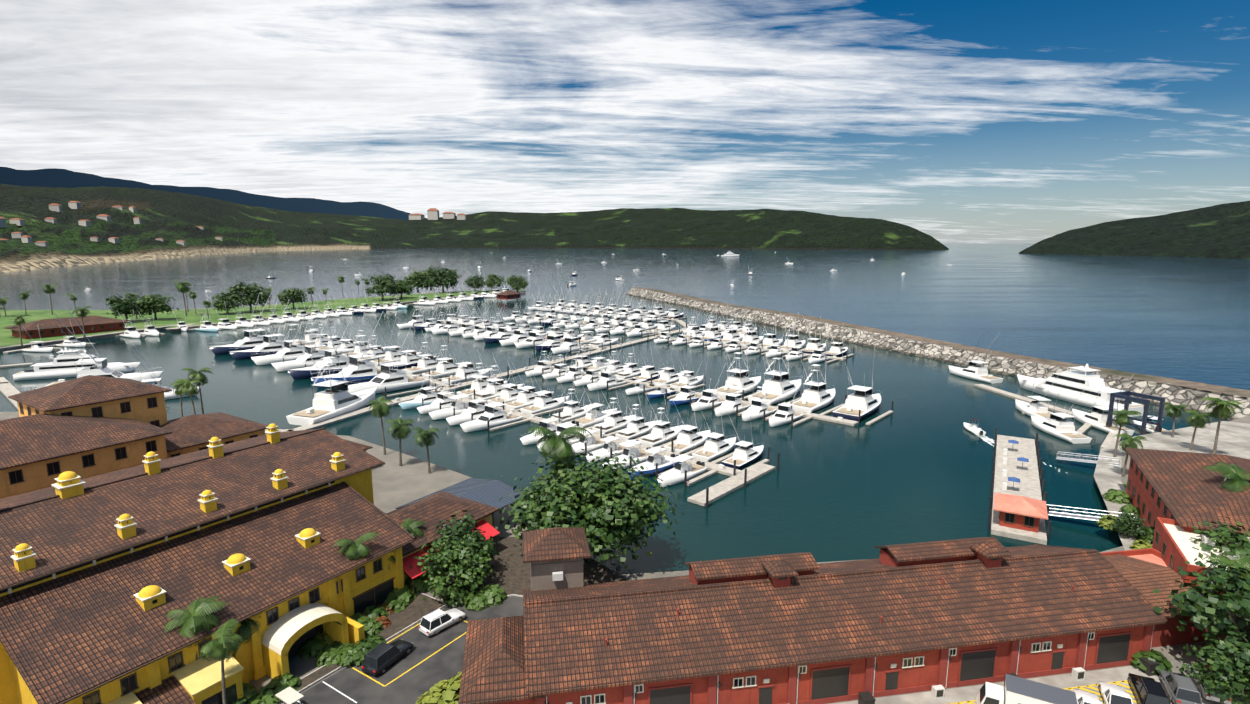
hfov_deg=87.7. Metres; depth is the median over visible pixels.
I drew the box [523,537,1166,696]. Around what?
red building roof
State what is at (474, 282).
tree
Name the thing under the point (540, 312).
boat
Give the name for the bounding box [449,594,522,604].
car park kerbs
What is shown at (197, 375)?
palm
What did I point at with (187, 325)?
peninsula promenade path
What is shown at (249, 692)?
shrub
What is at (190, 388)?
palm
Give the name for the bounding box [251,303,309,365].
sport fishing boat
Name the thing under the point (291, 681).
shrub
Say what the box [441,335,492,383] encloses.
sport fishing boat
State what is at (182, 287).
palm
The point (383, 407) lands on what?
palm
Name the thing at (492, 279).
tree
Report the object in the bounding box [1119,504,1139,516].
shrub
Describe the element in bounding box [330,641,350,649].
shrub
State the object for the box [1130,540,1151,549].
shrub
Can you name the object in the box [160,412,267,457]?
orange building wing
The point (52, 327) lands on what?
low brown-roofed building
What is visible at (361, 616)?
shrub
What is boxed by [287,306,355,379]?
sport fishing boat
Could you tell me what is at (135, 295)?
palm
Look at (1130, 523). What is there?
tree
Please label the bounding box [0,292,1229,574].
marina basin water
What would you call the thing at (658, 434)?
sport fishing boat
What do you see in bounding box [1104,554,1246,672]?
red building annex
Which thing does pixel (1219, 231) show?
hill island
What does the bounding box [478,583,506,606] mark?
shrub
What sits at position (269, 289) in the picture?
palm
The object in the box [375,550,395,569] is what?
palm
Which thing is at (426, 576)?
shrub
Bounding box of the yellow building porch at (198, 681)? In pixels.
[107,651,243,703]
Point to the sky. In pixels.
(949, 121)
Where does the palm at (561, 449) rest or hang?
on the pavement at (511, 568)
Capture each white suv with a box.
[418,608,465,635]
[1187,664,1231,703]
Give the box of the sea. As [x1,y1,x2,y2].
[0,243,1249,389]
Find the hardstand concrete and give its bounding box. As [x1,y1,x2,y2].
[1101,421,1249,458]
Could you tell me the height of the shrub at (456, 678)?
2.316 m
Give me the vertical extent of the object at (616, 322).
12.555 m
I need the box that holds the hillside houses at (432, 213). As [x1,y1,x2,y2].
[0,201,465,247]
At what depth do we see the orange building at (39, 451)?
79.62 m
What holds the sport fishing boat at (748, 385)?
on the marina basin water
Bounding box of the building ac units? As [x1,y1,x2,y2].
[1201,535,1249,561]
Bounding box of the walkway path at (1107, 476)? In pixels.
[1094,449,1152,549]
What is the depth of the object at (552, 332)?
271.01 m
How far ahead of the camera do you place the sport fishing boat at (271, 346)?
227.32 m
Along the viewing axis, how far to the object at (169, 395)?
166.35 m
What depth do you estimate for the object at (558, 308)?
376.27 m
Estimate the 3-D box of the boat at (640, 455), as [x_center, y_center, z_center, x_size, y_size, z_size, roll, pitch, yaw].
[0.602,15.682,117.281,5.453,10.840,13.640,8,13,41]
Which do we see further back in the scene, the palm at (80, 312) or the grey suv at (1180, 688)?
the palm at (80, 312)
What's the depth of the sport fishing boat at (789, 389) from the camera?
165.76 m
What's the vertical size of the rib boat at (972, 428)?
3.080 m
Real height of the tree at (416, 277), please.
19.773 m
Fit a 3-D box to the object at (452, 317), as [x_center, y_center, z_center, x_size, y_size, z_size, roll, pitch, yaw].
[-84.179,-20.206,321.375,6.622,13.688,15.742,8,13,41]
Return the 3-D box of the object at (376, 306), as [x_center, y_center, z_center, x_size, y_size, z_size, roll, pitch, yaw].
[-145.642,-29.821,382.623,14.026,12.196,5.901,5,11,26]
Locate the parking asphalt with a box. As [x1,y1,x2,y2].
[295,596,523,703]
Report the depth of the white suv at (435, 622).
64.56 m
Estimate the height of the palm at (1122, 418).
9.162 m
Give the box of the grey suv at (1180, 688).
[1159,669,1201,703]
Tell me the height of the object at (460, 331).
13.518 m
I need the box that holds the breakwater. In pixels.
[626,287,1249,420]
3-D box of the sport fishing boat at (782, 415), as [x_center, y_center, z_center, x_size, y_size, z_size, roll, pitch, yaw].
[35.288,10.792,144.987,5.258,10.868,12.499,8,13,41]
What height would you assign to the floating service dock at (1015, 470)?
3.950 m
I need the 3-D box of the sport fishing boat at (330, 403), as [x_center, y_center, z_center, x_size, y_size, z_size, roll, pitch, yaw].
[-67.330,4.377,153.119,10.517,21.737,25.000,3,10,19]
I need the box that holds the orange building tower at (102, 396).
[8,375,170,426]
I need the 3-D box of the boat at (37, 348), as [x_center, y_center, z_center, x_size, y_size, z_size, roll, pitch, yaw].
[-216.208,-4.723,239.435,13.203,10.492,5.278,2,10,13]
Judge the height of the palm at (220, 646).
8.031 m
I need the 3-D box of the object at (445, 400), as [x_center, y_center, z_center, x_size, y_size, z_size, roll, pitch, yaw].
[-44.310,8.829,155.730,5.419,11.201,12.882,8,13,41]
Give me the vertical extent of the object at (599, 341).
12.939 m
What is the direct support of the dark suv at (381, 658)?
on the parking asphalt
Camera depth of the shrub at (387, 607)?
67.64 m
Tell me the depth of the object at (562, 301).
402.68 m
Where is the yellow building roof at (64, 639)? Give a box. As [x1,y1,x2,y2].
[0,427,414,703]
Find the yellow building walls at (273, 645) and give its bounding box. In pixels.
[0,469,403,703]
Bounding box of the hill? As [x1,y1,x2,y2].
[0,184,948,272]
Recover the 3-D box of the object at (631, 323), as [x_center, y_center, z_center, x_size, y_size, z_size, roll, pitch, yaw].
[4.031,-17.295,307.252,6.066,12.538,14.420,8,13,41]
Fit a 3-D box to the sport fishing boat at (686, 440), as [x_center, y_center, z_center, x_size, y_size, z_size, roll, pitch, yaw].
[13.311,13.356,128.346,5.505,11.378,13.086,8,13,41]
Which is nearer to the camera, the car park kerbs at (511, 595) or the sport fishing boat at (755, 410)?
the car park kerbs at (511, 595)
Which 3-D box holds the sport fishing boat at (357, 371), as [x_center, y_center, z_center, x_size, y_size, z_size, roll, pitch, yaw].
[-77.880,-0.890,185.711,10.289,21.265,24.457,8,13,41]
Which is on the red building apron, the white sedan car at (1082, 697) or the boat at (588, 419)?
the white sedan car at (1082, 697)
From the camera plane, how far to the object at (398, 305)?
396.56 m
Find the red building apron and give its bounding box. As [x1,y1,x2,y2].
[835,658,1248,703]
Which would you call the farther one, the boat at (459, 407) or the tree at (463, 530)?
the boat at (459, 407)
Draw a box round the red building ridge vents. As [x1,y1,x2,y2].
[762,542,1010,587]
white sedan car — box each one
[1073,688,1102,703]
[1098,681,1132,703]
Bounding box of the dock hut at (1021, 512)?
[993,493,1047,532]
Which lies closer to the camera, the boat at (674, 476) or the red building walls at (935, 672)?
the red building walls at (935, 672)
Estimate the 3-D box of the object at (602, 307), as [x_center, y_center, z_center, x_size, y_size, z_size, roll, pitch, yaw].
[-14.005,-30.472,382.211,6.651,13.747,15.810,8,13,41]
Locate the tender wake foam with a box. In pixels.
[978,435,1066,472]
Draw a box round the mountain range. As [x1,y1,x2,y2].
[0,167,410,219]
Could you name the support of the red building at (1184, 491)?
on the ground at (394, 483)
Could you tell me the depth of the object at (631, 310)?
366.66 m
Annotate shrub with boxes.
[232,682,257,703]
[250,693,280,703]
[254,681,290,702]
[266,672,300,690]
[298,636,328,659]
[314,631,332,645]
[315,646,342,667]
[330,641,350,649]
[336,643,364,666]
[351,612,369,623]
[352,638,378,654]
[360,617,383,637]
[363,604,388,618]
[365,634,385,644]
[374,615,390,628]
[380,603,394,614]
[384,596,407,612]
[387,584,416,604]
[404,574,431,593]
[416,687,449,703]
[418,572,439,588]
[428,680,451,693]
[437,679,460,703]
[443,585,471,606]
[449,672,461,700]
[464,590,489,610]
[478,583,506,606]
[1096,514,1122,531]
[1102,489,1131,503]
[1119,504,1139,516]
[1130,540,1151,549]
[1131,649,1172,674]
[1135,526,1154,543]
[1202,554,1249,615]
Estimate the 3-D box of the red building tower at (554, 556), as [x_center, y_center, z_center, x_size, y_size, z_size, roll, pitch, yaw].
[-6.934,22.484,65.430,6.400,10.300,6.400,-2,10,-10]
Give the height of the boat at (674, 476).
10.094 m
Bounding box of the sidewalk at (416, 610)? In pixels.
[297,592,447,692]
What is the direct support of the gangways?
on the floating service dock at (1015, 470)
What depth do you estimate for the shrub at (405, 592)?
69.58 m
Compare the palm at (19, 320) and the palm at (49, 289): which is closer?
the palm at (19, 320)
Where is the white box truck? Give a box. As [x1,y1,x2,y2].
[976,674,1077,703]
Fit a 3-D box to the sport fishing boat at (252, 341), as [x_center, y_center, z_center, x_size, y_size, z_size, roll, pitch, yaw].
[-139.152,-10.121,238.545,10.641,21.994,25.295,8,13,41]
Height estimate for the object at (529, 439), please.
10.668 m
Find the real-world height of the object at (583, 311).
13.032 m
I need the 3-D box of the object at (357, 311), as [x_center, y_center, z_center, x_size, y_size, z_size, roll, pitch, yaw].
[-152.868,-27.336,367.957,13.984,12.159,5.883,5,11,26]
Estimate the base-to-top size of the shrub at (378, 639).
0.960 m
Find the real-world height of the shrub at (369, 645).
1.258 m
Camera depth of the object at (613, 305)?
373.81 m
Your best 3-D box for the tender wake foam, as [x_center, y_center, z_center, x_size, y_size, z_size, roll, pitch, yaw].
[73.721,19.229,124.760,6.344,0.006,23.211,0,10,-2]
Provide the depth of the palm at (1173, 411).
128.55 m
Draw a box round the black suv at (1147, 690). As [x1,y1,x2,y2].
[1128,673,1170,703]
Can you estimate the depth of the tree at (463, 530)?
75.26 m
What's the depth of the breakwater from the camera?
219.22 m
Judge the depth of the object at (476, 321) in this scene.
306.93 m
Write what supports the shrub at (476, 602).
on the parking asphalt
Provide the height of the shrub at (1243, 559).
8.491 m
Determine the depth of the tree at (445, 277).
499.70 m
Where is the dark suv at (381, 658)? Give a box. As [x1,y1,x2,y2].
[361,639,413,675]
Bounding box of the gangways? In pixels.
[1046,451,1134,520]
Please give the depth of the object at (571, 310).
370.22 m
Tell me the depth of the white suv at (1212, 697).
54.79 m
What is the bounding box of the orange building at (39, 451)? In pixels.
[0,413,172,498]
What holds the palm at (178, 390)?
on the ground at (394, 483)
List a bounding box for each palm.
[0,297,9,315]
[12,314,32,345]
[18,291,31,313]
[40,284,56,314]
[64,293,77,314]
[72,306,92,337]
[123,293,139,318]
[164,596,230,659]
[170,379,194,416]
[170,379,200,414]
[172,281,191,315]
[175,283,192,311]
[180,367,212,413]
[186,291,196,313]
[200,618,243,703]
[201,300,213,318]
[223,611,264,645]
[264,288,273,307]
[307,287,316,303]
[332,532,381,560]
[337,276,345,293]
[361,278,369,295]
[367,396,393,454]
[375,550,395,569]
[383,418,415,465]
[399,518,424,536]
[412,427,440,473]
[522,427,591,470]
[1112,409,1141,458]
[1113,433,1147,476]
[1163,402,1187,437]
[1181,410,1211,449]
[1199,397,1244,453]
[1200,462,1249,491]
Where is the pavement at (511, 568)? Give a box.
[427,537,627,599]
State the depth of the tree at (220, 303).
349.02 m
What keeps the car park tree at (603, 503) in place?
on the pavement at (511, 568)
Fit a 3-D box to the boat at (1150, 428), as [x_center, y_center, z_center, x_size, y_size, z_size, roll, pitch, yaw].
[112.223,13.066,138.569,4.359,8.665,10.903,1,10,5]
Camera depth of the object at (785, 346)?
243.18 m
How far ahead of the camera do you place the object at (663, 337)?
261.83 m
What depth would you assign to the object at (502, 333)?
262.42 m
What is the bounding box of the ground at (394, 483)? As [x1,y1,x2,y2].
[0,289,1249,703]
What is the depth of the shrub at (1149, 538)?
83.75 m
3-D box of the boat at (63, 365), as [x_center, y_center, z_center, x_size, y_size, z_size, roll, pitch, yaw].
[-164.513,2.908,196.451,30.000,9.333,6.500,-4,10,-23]
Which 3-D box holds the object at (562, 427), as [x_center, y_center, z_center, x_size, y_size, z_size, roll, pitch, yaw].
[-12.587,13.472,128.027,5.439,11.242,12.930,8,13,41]
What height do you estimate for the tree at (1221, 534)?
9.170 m
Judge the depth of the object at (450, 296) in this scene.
441.37 m
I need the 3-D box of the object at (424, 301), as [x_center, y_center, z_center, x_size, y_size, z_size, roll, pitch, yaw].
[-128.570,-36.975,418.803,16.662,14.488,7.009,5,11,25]
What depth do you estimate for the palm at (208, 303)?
328.63 m
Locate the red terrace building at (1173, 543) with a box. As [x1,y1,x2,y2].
[1152,517,1249,629]
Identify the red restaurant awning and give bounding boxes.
[403,519,499,595]
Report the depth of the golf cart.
52.81 m
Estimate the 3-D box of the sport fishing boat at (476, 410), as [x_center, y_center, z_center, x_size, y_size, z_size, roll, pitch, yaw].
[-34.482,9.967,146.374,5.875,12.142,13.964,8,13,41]
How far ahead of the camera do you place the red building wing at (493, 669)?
51.73 m
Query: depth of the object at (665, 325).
293.36 m
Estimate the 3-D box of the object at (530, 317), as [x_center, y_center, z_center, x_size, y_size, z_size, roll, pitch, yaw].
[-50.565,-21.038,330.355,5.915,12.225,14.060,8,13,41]
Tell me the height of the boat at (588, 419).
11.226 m
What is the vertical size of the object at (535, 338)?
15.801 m
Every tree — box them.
[103,293,147,320]
[129,292,178,319]
[211,288,246,313]
[222,280,272,311]
[276,286,310,308]
[363,272,402,299]
[392,276,414,297]
[402,268,433,292]
[410,532,495,603]
[420,263,441,290]
[423,510,500,574]
[424,267,461,292]
[461,273,486,290]
[484,272,505,288]
[495,443,683,580]
[504,275,528,291]
[1108,511,1150,537]
[1153,555,1249,690]
[1176,632,1249,703]
[1190,516,1249,558]
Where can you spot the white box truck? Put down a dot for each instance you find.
(1018, 690)
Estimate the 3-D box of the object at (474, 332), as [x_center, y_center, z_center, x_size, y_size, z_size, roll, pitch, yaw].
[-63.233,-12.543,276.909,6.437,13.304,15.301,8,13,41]
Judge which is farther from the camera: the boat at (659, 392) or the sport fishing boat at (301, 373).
the sport fishing boat at (301, 373)
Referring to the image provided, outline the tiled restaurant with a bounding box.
[386,491,499,583]
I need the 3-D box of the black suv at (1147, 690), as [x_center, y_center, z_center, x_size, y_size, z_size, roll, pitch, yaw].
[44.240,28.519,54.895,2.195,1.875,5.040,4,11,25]
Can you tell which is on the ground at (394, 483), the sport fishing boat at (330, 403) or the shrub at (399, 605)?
the shrub at (399, 605)
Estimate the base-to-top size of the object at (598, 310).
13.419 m
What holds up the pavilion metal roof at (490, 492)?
on the ground at (394, 483)
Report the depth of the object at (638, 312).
337.87 m
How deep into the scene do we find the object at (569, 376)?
189.01 m
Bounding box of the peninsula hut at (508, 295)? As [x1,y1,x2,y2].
[494,290,522,299]
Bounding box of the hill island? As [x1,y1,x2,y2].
[1019,201,1249,258]
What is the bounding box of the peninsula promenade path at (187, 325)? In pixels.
[0,291,501,347]
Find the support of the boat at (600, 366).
on the marina basin water
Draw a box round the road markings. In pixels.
[297,611,1137,703]
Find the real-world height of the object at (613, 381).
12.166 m
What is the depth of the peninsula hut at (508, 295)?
444.14 m
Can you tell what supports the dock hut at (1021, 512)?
on the floating service dock at (1015, 470)
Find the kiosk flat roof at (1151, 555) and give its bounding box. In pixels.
[1101,548,1166,566]
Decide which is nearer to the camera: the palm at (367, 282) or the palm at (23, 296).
the palm at (23, 296)
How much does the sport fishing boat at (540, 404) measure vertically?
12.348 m
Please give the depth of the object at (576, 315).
330.54 m
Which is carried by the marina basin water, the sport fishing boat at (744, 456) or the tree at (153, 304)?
the sport fishing boat at (744, 456)
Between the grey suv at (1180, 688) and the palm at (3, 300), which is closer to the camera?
the grey suv at (1180, 688)
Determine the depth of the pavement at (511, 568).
76.32 m
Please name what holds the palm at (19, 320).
on the ground at (394, 483)
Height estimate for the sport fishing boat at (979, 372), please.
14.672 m
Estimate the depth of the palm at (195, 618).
53.25 m
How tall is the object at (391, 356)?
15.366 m
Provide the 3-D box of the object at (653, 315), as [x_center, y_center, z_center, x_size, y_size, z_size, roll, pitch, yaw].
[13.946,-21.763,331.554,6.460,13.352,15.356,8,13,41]
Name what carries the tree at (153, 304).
on the lawn peninsula
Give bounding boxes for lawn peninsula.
[0,288,523,346]
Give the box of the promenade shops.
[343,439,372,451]
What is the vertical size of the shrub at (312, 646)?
1.207 m
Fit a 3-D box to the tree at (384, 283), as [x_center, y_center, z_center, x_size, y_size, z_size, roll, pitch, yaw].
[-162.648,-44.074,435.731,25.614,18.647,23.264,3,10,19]
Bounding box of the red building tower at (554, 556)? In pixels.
[522,527,590,590]
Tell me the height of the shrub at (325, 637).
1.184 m
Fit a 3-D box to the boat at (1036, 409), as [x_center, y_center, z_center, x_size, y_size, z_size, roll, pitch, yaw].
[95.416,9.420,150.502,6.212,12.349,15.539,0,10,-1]
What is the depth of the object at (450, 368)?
195.40 m
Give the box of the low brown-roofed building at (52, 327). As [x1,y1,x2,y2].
[3,315,126,338]
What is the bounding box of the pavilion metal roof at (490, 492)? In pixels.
[395,478,523,526]
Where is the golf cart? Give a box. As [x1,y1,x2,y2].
[275,686,303,703]
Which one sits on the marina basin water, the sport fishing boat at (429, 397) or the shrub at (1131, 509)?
the sport fishing boat at (429, 397)
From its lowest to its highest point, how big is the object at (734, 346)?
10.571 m
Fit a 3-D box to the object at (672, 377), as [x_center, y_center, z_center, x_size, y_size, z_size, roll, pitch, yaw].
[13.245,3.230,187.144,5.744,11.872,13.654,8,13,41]
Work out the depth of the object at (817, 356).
218.84 m
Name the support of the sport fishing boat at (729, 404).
on the marina basin water
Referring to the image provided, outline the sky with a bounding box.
[0,0,1249,243]
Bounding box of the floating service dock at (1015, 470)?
[988,428,1051,544]
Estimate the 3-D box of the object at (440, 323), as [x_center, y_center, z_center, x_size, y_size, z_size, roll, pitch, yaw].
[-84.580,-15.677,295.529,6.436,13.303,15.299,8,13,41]
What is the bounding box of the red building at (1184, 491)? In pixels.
[1125,448,1249,540]
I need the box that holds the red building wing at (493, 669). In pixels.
[458,615,546,703]
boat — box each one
[13,347,139,380]
[21,326,52,351]
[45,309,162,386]
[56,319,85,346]
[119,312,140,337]
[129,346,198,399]
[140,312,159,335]
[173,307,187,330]
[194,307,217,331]
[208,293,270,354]
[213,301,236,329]
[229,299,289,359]
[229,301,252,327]
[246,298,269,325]
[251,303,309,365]
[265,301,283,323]
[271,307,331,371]
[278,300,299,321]
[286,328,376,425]
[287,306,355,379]
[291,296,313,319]
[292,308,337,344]
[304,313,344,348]
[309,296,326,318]
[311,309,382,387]
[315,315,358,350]
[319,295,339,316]
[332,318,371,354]
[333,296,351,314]
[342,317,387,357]
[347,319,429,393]
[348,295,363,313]
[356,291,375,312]
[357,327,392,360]
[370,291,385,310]
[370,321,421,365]
[380,293,396,309]
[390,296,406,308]
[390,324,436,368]
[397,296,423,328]
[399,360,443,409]
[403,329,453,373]
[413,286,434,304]
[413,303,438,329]
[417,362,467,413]
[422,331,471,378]
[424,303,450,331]
[429,369,484,419]
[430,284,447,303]
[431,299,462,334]
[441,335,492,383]
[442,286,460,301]
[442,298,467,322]
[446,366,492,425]
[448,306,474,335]
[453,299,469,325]
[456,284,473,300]
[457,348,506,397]
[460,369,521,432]
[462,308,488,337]
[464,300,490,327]
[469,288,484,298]
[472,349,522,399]
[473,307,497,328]
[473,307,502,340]
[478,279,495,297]
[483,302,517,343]
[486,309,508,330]
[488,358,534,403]
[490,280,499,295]
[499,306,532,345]
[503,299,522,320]
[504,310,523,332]
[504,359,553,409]
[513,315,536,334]
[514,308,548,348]
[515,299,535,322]
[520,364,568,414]
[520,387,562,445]
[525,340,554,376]
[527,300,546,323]
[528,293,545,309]
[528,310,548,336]
[532,295,545,316]
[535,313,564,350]
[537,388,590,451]
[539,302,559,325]
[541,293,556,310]
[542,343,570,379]
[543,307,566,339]
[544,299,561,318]
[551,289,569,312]
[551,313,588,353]
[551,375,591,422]
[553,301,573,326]
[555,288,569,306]
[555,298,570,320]
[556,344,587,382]
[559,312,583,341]
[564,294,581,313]
[565,302,588,328]
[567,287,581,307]
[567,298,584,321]
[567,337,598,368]
[570,376,616,427]
[571,402,611,455]
[573,312,600,344]
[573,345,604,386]
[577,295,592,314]
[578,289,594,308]
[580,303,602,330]
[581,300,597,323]
[582,343,613,371]
[586,413,632,462]
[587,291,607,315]
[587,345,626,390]
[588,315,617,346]
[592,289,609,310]
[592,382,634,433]
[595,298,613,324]
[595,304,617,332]
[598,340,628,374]
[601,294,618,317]
[602,409,656,469]
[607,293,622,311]
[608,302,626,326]
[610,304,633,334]
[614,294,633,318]
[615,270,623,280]
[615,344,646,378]
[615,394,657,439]
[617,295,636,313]
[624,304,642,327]
[625,362,655,395]
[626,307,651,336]
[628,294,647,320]
[628,416,680,479]
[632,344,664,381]
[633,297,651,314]
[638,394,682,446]
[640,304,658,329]
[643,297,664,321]
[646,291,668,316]
[647,369,675,398]
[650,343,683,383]
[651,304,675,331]
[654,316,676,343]
[657,425,707,487]
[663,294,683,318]
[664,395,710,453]
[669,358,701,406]
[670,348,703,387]
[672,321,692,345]
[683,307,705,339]
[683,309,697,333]
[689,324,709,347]
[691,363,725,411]
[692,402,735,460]
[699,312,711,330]
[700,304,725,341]
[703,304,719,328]
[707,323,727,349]
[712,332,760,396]
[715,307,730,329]
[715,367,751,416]
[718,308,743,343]
[721,251,739,255]
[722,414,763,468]
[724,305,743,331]
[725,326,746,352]
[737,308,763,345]
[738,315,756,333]
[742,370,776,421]
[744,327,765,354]
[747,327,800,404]
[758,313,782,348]
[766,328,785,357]
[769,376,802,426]
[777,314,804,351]
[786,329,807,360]
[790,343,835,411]
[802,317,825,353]
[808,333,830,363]
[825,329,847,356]
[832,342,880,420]
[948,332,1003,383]
[963,418,985,434]
[1015,369,1064,419]
[1017,364,1142,416]
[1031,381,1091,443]
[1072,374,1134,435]
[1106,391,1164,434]
[1133,399,1170,432]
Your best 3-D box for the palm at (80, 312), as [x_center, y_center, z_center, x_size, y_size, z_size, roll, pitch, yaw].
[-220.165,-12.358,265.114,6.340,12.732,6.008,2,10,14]
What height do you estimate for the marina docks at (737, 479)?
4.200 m
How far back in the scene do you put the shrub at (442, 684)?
54.84 m
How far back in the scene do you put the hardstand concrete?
127.20 m
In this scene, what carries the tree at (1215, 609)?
on the ground at (394, 483)
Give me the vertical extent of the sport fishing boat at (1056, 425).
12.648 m
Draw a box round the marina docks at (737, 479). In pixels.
[0,296,1121,507]
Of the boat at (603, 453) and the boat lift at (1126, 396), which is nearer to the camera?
the boat at (603, 453)
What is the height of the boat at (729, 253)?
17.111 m
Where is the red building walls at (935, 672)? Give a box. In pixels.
[535,625,1159,703]
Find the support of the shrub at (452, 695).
on the parking asphalt

